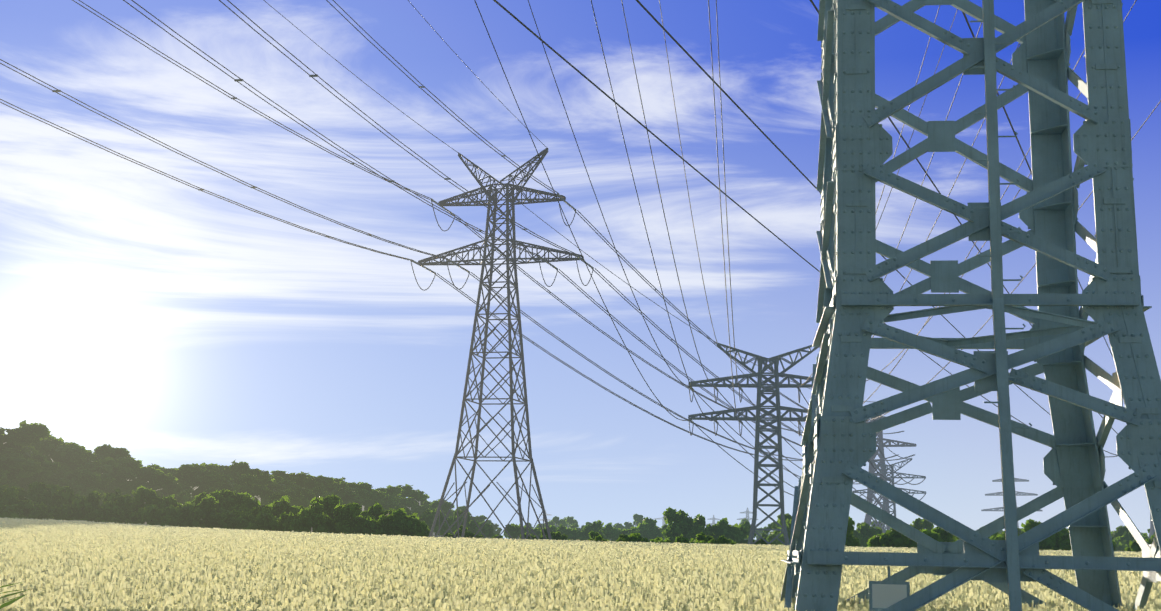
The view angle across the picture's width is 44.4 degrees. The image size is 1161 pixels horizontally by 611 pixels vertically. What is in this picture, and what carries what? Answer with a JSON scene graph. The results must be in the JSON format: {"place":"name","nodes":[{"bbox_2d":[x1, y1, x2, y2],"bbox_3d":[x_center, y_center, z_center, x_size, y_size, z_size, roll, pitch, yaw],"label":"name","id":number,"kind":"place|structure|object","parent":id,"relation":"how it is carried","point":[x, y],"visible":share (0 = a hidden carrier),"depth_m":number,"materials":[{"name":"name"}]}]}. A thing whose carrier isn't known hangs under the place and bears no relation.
{"place":"outdoors","nodes":[
{"label":"outdoors","id":0,"kind":"place"},
{"bbox_2d":[0,0,1160,539],"label":"sky","id":1,"kind":"structure","parent":0,"point":[164,320],"materials":[{"name":"blue"}]},
{"bbox_2d":[780,0,1160,610],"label":"pylon riveted body","id":2,"kind":"object","parent":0,"point":[858,300],"visible":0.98,"depth_m":17.61,"materials":[{"name":"grey metal"}]},
{"bbox_3d":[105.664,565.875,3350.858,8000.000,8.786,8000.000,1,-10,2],"label":"ground","id":3,"kind":"structure","parent":0,"visible":0},
{"bbox_2d":[0,468,20,487],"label":"wood tree","id":4,"kind":"object","parent":3,"relation":"on","point":[3,477],"visible":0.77,"depth_m":392.90,"materials":[{"name":"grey plant"}]},
{"bbox_2d":[0,582,29,608],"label":"field weeds","id":5,"kind":"object","parent":3,"relation":"on","point":[9,602],"visible":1,"depth_m":8.19,"materials":[{"name":"green plant"}]},
{"bbox_2d":[0,448,32,457],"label":"wood tree","id":6,"kind":"object","parent":3,"relation":"on","point":[10,452],"visible":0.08,"depth_m":408.93,"materials":[{"name":"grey plant"}]},
{"bbox_2d":[0,491,45,519],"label":"tree","id":7,"kind":"object","parent":3,"relation":"on","point":[8,509],"visible":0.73,"depth_m":294.66,"materials":[{"name":"green plant"}]},
{"bbox_2d":[0,442,49,483],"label":"wood tree","id":8,"kind":"object","parent":3,"relation":"on","point":[12,445],"visible":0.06,"depth_m":411.72,"materials":[{"name":"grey plant"}]},
{"bbox_2d":[0,420,51,486],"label":"wood tree","id":9,"kind":"object","parent":3,"relation":"on","point":[19,469],"visible":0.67,"depth_m":408.10,"materials":[{"name":"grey plant"}]},
{"bbox_2d":[15,486,48,506],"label":"wood understory","id":10,"kind":"object","parent":3,"relation":"on","point":[22,494],"visible":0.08,"depth_m":312.80,"materials":[{"name":"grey plant"}]},
{"bbox_2d":[23,501,48,519],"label":"hedge bush","id":11,"kind":"object","parent":3,"relation":"on","point":[42,506],"visible":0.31,"depth_m":296.85,"materials":[{"name":"green plant"}]},
{"bbox_2d":[21,446,60,489],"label":"wood tree","id":12,"kind":"object","parent":3,"relation":"on","point":[51,467],"visible":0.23,"depth_m":414.26,"materials":[{"name":"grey plant"}]},
{"bbox_2d":[28,480,60,506],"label":"wood understory","id":13,"kind":"object","parent":3,"relation":"on","point":[47,495],"visible":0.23,"depth_m":315.77,"materials":[{"name":"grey plant"}]},
{"bbox_2d":[46,504,73,519],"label":"hedge bush","id":14,"kind":"object","parent":3,"relation":"on","point":[52,513],"visible":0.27,"depth_m":294.60,"materials":[{"name":"green plant"}]},
{"bbox_2d":[30,434,92,477],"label":"wood tree","id":15,"kind":"object","parent":3,"relation":"on","point":[65,467],"visible":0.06,"depth_m":442.41,"materials":[{"name":"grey plant"}]},
{"bbox_2d":[49,485,85,507],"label":"wood understory","id":16,"kind":"object","parent":3,"relation":"on","point":[66,495],"visible":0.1,"depth_m":309.86,"materials":[{"name":"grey plant"}]},
{"bbox_2d":[29,437,113,479],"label":"wood tree","id":17,"kind":"object","parent":3,"relation":"on","point":[51,448],"visible":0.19,"depth_m":440.13,"materials":[{"name":"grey plant"}]},
{"bbox_2d":[58,490,101,521],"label":"tree","id":18,"kind":"object","parent":3,"relation":"on","point":[89,503],"visible":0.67,"depth_m":294.50,"materials":[{"name":"green plant"}]},
{"bbox_2d":[54,468,114,499],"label":"wood tree","id":19,"kind":"object","parent":3,"relation":"on","point":[84,482],"visible":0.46,"depth_m":429.05,"materials":[{"name":"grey plant"}]},
{"bbox_2d":[46,443,126,494],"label":"wood tree","id":20,"kind":"object","parent":3,"relation":"on","point":[77,454],"visible":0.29,"depth_m":447.84,"materials":[{"name":"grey plant"}]},
{"bbox_2d":[88,508,110,522],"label":"tree","id":21,"kind":"object","parent":3,"relation":"on","point":[98,515],"visible":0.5,"depth_m":292.57,"materials":[{"name":"green plant"}]},
{"bbox_2d":[103,488,121,502],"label":"wood understory","id":22,"kind":"object","parent":3,"relation":"on","point":[112,497],"visible":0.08,"depth_m":316.18,"materials":[{"name":"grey plant"}]},
{"bbox_2d":[92,494,135,523],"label":"tree","id":23,"kind":"object","parent":3,"relation":"on","point":[120,507],"visible":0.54,"depth_m":296.46,"materials":[{"name":"green plant"}]},
{"bbox_2d":[93,444,137,479],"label":"wood tree","id":24,"kind":"object","parent":3,"relation":"on","point":[104,450],"visible":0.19,"depth_m":473.34,"materials":[{"name":"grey plant"}]},
{"bbox_2d":[92,453,152,493],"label":"wood tree","id":25,"kind":"object","parent":3,"relation":"on","point":[132,484],"visible":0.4,"depth_m":462.07,"materials":[{"name":"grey plant"}]},
{"bbox_2d":[122,504,156,524],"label":"hedge bush","id":26,"kind":"object","parent":3,"relation":"on","point":[145,515],"visible":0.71,"depth_m":293.07,"materials":[{"name":"green plant"}]},
{"bbox_2d":[108,464,177,495],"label":"wood tree","id":27,"kind":"object","parent":3,"relation":"on","point":[157,477],"visible":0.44,"depth_m":463.53,"materials":[{"name":"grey plant"}]},
{"bbox_2d":[133,508,165,524],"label":"hedge bush","id":28,"kind":"object","parent":3,"relation":"on","point":[159,512],"visible":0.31,"depth_m":292.91,"materials":[{"name":"green plant"}]},
{"bbox_2d":[131,486,172,510],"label":"tree","id":29,"kind":"object","parent":3,"relation":"on","point":[144,496],"visible":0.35,"depth_m":311.52,"materials":[{"name":"green plant"}]},
{"bbox_2d":[152,483,182,496],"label":"wood tree","id":30,"kind":"object","parent":3,"relation":"on","point":[171,489],"visible":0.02,"depth_m":485.81,"materials":[{"name":"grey plant"}]},
{"bbox_2d":[152,501,191,526],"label":"tree","id":31,"kind":"object","parent":3,"relation":"on","point":[182,509],"visible":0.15,"depth_m":291.63,"materials":[{"name":"green plant"}]},
{"bbox_2d":[153,505,192,526],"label":"tree","id":32,"kind":"object","parent":3,"relation":"on","point":[170,512],"visible":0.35,"depth_m":292.71,"materials":[{"name":"green plant"}]},
{"bbox_2d":[177,489,194,504],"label":"wood understory","id":33,"kind":"object","parent":3,"relation":"on","point":[183,497],"visible":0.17,"depth_m":468.93,"materials":[{"name":"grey plant"}]},
{"bbox_2d":[167,471,216,496],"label":"wood tree","id":34,"kind":"object","parent":3,"relation":"on","point":[184,479],"visible":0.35,"depth_m":513.41,"materials":[{"name":"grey plant"}]},
{"bbox_2d":[175,496,218,527],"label":"tree","id":35,"kind":"object","parent":3,"relation":"on","point":[198,514],"visible":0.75,"depth_m":292.02,"materials":[{"name":"green plant"}]},
{"bbox_2d":[175,463,231,493],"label":"wood tree","id":36,"kind":"object","parent":3,"relation":"on","point":[201,473],"visible":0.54,"depth_m":511.58,"materials":[{"name":"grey plant"}]},
{"bbox_2d":[191,490,223,511],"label":"wood understory","id":37,"kind":"object","parent":3,"relation":"on","point":[216,494],"visible":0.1,"depth_m":315.70,"materials":[{"name":"green plant"}]},
{"bbox_2d":[204,511,218,527],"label":"tree","id":38,"kind":"object","parent":3,"relation":"on","point":[210,519],"visible":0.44,"depth_m":292.29,"materials":[{"name":"green plant"}]},
{"bbox_2d":[184,481,241,494],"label":"wood tree","id":39,"kind":"object","parent":3,"relation":"on","point":[232,487],"visible":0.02,"depth_m":520.71,"materials":[{"name":"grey plant"}]},
{"bbox_2d":[211,511,245,528],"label":"hedge bush","id":40,"kind":"object","parent":3,"relation":"on","point":[226,520],"visible":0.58,"depth_m":290.46,"materials":[{"name":"green plant"}]},
{"bbox_2d":[216,488,243,513],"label":"wood understory","id":41,"kind":"object","parent":3,"relation":"on","point":[226,501],"visible":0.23,"depth_m":315.22,"materials":[{"name":"green plant"}]},
{"bbox_2d":[214,460,250,494],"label":"wood tree","id":42,"kind":"object","parent":3,"relation":"on","point":[239,466],"visible":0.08,"depth_m":560.79,"materials":[{"name":"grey plant"}]},
{"bbox_2d":[219,468,262,477],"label":"wood tree","id":43,"kind":"object","parent":3,"relation":"on","point":[252,471],"depth_m":559.69,"materials":[{"name":"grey plant"}]},
{"bbox_2d":[229,473,257,485],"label":"wood tree","id":44,"kind":"object","parent":3,"relation":"on","point":[248,479],"visible":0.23,"depth_m":532.58,"materials":[{"name":"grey plant"}]},
{"bbox_2d":[236,511,254,528],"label":"hedge bush","id":45,"kind":"object","parent":3,"relation":"on","point":[242,521],"visible":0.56,"depth_m":290.13,"materials":[{"name":"green plant"}]},
{"bbox_2d":[229,495,277,517],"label":"tree","id":46,"kind":"object","parent":3,"relation":"on","point":[247,504],"visible":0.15,"depth_m":313.66,"materials":[{"name":"green plant"}]},
{"bbox_2d":[230,482,279,504],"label":"wood tree","id":47,"kind":"object","parent":3,"relation":"on","point":[261,491],"visible":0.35,"depth_m":535.75,"materials":[{"name":"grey plant"}]},
{"bbox_2d":[239,509,278,529],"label":"tree","id":48,"kind":"object","parent":3,"relation":"on","point":[253,526],"visible":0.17,"depth_m":288.00,"materials":[{"name":"green plant"}]},
{"bbox_2d":[253,510,280,530],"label":"hedge bush","id":49,"kind":"object","parent":3,"relation":"on","point":[269,523],"visible":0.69,"depth_m":287.38,"materials":[{"name":"green plant"}]},
{"bbox_2d":[253,478,286,504],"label":"wood tree","id":50,"kind":"object","parent":3,"relation":"on","point":[263,483],"visible":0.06,"depth_m":564.48,"materials":[{"name":"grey plant"}]},
{"bbox_2d":[264,492,295,505],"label":"wood understory","id":51,"kind":"object","parent":3,"relation":"on","point":[275,497],"visible":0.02,"depth_m":498.53,"materials":[{"name":"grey plant"}]},
{"bbox_2d":[268,495,297,520],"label":"tree","id":52,"kind":"object","parent":3,"relation":"on","point":[280,506],"visible":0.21,"depth_m":315.44,"materials":[{"name":"green plant"}]},
{"bbox_2d":[270,470,302,485],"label":"wood tree","id":53,"kind":"object","parent":3,"relation":"on","point":[284,474],"visible":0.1,"depth_m":616.86,"materials":[{"name":"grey plant"}]},
{"bbox_2d":[276,479,309,495],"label":"wood tree","id":54,"kind":"object","parent":3,"relation":"on","point":[287,483],"visible":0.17,"depth_m":586.19,"materials":[{"name":"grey plant"}]},
{"bbox_2d":[275,489,311,507],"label":"tree","id":55,"kind":"object","parent":3,"relation":"on","point":[299,498],"visible":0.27,"depth_m":574.80,"materials":[{"name":"green plant"}]},
{"bbox_2d":[279,512,313,532],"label":"hedge bush","id":56,"kind":"object","parent":3,"relation":"on","point":[287,517],"visible":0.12,"depth_m":289.90,"materials":[{"name":"green plant"}]},
{"bbox_2d":[283,501,328,533],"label":"tree","id":57,"kind":"object","parent":3,"relation":"on","point":[313,518],"visible":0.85,"depth_m":287.08,"materials":[{"name":"green plant"}]},
{"bbox_2d":[292,494,340,518],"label":"tree","id":58,"kind":"object","parent":3,"relation":"on","point":[329,502],"visible":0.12,"depth_m":311.30,"materials":[{"name":"green plant"}]},
{"bbox_2d":[290,471,361,506],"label":"wood tree","id":59,"kind":"object","parent":3,"relation":"on","point":[349,495],"visible":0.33,"depth_m":624.25,"materials":[{"name":"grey plant"}]},
{"bbox_2d":[317,475,349,491],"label":"wood tree","id":60,"kind":"object","parent":3,"relation":"on","point":[333,483],"visible":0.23,"depth_m":636.57,"materials":[{"name":"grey plant"}]},
{"bbox_2d":[322,502,362,534],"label":"tree","id":61,"kind":"object","parent":3,"relation":"on","point":[345,521],"visible":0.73,"depth_m":288.73,"materials":[{"name":"green plant"}]},
{"bbox_2d":[333,477,390,514],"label":"tree","id":62,"kind":"object","parent":3,"relation":"on","point":[367,503],"visible":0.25,"depth_m":651.91,"materials":[{"name":"green plant"}]},
{"bbox_2d":[347,482,398,510],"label":"tree","id":63,"kind":"object","parent":3,"relation":"on","point":[365,490],"visible":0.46,"depth_m":647.33,"materials":[{"name":"green plant"}]},
{"bbox_2d":[362,520,388,534],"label":"hedge bush","id":64,"kind":"object","parent":3,"relation":"on","point":[373,527],"visible":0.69,"depth_m":287.35,"materials":[{"name":"green plant"}]},
{"bbox_2d":[360,501,395,520],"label":"wood understory","id":65,"kind":"object","parent":3,"relation":"on","point":[375,511],"visible":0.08,"depth_m":312.99,"materials":[{"name":"green plant"}]},
{"bbox_2d":[376,490,400,504],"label":"wood tree","id":66,"kind":"object","parent":3,"relation":"on","point":[390,498],"visible":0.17,"depth_m":661.59,"materials":[{"name":"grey plant"}]},
{"bbox_2d":[385,485,402,506],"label":"wood tree","id":67,"kind":"object","parent":3,"relation":"on","point":[392,490],"visible":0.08,"depth_m":701.59,"materials":[{"name":"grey plant"}]},
{"bbox_2d":[378,508,420,535],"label":"tree","id":68,"kind":"object","parent":3,"relation":"on","point":[395,520],"visible":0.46,"depth_m":289.92,"materials":[{"name":"green plant"}]},
{"bbox_2d":[398,521,429,536],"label":"hedge bush","id":69,"kind":"object","parent":3,"relation":"on","point":[410,528],"visible":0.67,"depth_m":287.98,"materials":[{"name":"green plant"}]},
{"bbox_2d":[396,494,432,516],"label":"tree","id":70,"kind":"object","parent":3,"relation":"on","point":[409,503],"visible":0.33,"depth_m":710.56,"materials":[{"name":"green plant"}]},
{"bbox_2d":[396,484,454,516],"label":"tree","id":71,"kind":"object","parent":3,"relation":"on","point":[418,496],"visible":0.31,"depth_m":740.00,"materials":[{"name":"green plant"}]},
{"bbox_2d":[418,510,457,534],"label":"tree","id":72,"kind":"object","parent":3,"relation":"on","point":[428,519],"visible":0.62,"depth_m":557.98,"materials":[{"name":"green plant"}]},
{"bbox_2d":[450,510,481,534],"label":"tree","id":73,"kind":"object","parent":3,"relation":"on","point":[473,528],"visible":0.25,"depth_m":569.71,"materials":[{"name":"green plant"}]},
{"bbox_2d":[418,148,583,539],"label":"pylon","id":74,"kind":"object","parent":3,"relation":"on","point":[489,191],"visible":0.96,"depth_m":197.77,"materials":[{"name":"grey metal"}]},
{"bbox_2d":[505,523,526,538],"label":"hedge","id":75,"kind":"object","parent":3,"relation":"on","point":[514,531],"visible":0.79,"depth_m":607.36,"materials":[{"name":"green plant"}]},
{"bbox_2d":[561,528,577,540],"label":"tree","id":76,"kind":"object","parent":3,"relation":"on","point":[572,535],"visible":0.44,"depth_m":623.05,"materials":[{"name":"green plant"}]},
{"bbox_2d":[575,524,598,540],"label":"hedge","id":77,"kind":"object","parent":3,"relation":"on","point":[582,534],"visible":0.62,"depth_m":618.14,"materials":[{"name":"green plant"}]},
{"bbox_2d":[575,520,604,538],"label":"hedge","id":78,"kind":"object","parent":3,"relation":"on","point":[598,525],"visible":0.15,"depth_m":623.26,"materials":[{"name":"green plant"}]},
{"bbox_2d":[603,529,618,541],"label":"tree","id":79,"kind":"object","parent":3,"relation":"on","point":[611,535],"visible":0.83,"depth_m":631.47,"materials":[{"name":"green plant"}]},
{"bbox_2d":[624,513,645,529],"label":"horizon tree","id":80,"kind":"object","parent":3,"relation":"on","point":[637,518],"visible":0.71,"depth_m":1103.44,"materials":[{"name":"green plant"}]},
{"bbox_2d":[625,517,663,540],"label":"tree","id":81,"kind":"object","parent":3,"relation":"on","point":[647,527],"visible":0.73,"depth_m":631.26,"materials":[{"name":"green plant"}]},
{"bbox_2d":[662,507,709,542],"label":"tree","id":82,"kind":"object","parent":3,"relation":"on","point":[679,522],"visible":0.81,"depth_m":410.32,"materials":[{"name":"green plant"}]},
{"bbox_2d":[708,535,734,544],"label":"field hedge","id":83,"kind":"object","parent":3,"relation":"on","point":[722,539],"visible":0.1,"depth_m":180.10,"materials":[{"name":"green plant"}]},
{"bbox_2d":[706,517,742,542],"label":"tree","id":84,"kind":"object","parent":3,"relation":"on","point":[722,526],"visible":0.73,"depth_m":417.90,"materials":[{"name":"green plant"}]},
{"bbox_2d":[733,523,748,543],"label":"hedge","id":85,"kind":"object","parent":3,"relation":"on","point":[744,537],"visible":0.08,"depth_m":429.24,"materials":[{"name":"green plant"}]},
{"bbox_2d":[688,343,818,545],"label":"pylon","id":86,"kind":"object","parent":3,"relation":"on","point":[760,374],"visible":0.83,"depth_m":194.95,"materials":[{"name":"grey metal"}]},
{"bbox_2d":[766,524,790,544],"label":"hedge","id":87,"kind":"object","parent":3,"relation":"on","point":[770,537],"visible":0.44,"depth_m":433.31,"materials":[{"name":"green plant"}]},
{"bbox_2d":[845,516,859,546],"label":"tree","id":88,"kind":"object","parent":3,"relation":"on","point":[852,540],"visible":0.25,"depth_m":227.25,"materials":[{"name":"green plant"}]},
{"bbox_2d":[855,522,881,546],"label":"hedge","id":89,"kind":"object","parent":3,"relation":"on","point":[864,529],"visible":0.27,"depth_m":459.52,"materials":[{"name":"green plant"}]},
{"bbox_2d":[866,530,901,546],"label":"hedge","id":90,"kind":"object","parent":3,"relation":"on","point":[887,537],"visible":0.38,"depth_m":235.68,"materials":[{"name":"green plant"}]},
{"bbox_2d":[852,459,925,532],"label":"transmission tower","id":91,"kind":"structure","parent":3,"relation":"on","point":[891,474],"depth_m":431.85,"materials":[{"name":"grey metal"}]},
{"bbox_2d":[864,414,916,529],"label":"transmission tower","id":92,"kind":"structure","parent":3,"relation":"on","point":[868,518],"depth_m":519.51,"materials":[{"name":"grey metal"}]},
{"bbox_2d":[872,526,916,547],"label":"tree","id":93,"kind":"object","parent":3,"relation":"on","point":[902,539],"visible":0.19,"depth_m":234.62,"materials":[{"name":"green plant"}]},
{"bbox_2d":[909,518,933,530],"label":"tree","id":94,"kind":"object","parent":3,"relation":"on","point":[919,524],"visible":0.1,"depth_m":464.47,"materials":[{"name":"green plant"}]},
{"bbox_2d":[907,528,942,547],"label":"hedge","id":95,"kind":"object","parent":3,"relation":"on","point":[934,535],"visible":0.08,"depth_m":233.98,"materials":[{"name":"green plant"}]},
{"bbox_2d":[932,526,954,541],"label":"hedge","id":96,"kind":"object","parent":3,"relation":"on","point":[946,536],"visible":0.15,"depth_m":238.75,"materials":[{"name":"green plant"}]},
{"bbox_2d":[981,478,1042,527],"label":"pylon","id":97,"kind":"object","parent":3,"relation":"on","point":[1016,494],"visible":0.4,"depth_m":854.79,"materials":[{"name":"grey metal"}]},
{"bbox_2d":[1021,519,1071,550],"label":"tree","id":98,"kind":"object","parent":3,"relation":"on","point":[1054,542],"visible":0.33,"depth_m":248.60,"materials":[{"name":"green plant"}]},
{"bbox_2d":[1112,525,1148,551],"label":"tree","id":99,"kind":"object","parent":3,"relation":"on","point":[1123,538],"visible":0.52,"depth_m":532.98,"materials":[{"name":"green plant"}]},
{"bbox_2d":[1129,539,1150,551],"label":"hedge","id":100,"kind":"object","parent":3,"relation":"on","point":[1134,546],"visible":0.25,"depth_m":262.85,"materials":[{"name":"green plant"}]},
{"bbox_2d":[1149,512,1154,537],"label":"pylon","id":101,"kind":"object","parent":3,"relation":"on","point":[1152,531],"visible":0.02,"depth_m":512.08,"materials":[{"name":"grey metal"}]},
{"bbox_2d":[0,0,1160,502],"bbox_3d":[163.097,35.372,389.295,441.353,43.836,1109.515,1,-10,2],"label":"conductors","id":102,"kind":"object","parent":101,"relation":"attached to","point":[748,400],"visible":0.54,"depth_m":126.72,"materials":[{"name":"grey metal"}]},
{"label":"wheat field","id":103,"kind":"structure","parent":0,"visible":0},
{"bbox_2d":[0,517,1160,610],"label":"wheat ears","id":104,"kind":"object","parent":103,"relation":"on","point":[65,565],"visible":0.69,"depth_m":29.11,"materials":[{"name":"beige plant"}]},
{"bbox_2d":[688,532,712,542],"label":"field hedge","id":105,"kind":"object","parent":103,"relation":"on","point":[701,536],"visible":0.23,"depth_m":185.47,"materials":[{"name":"green plant"}]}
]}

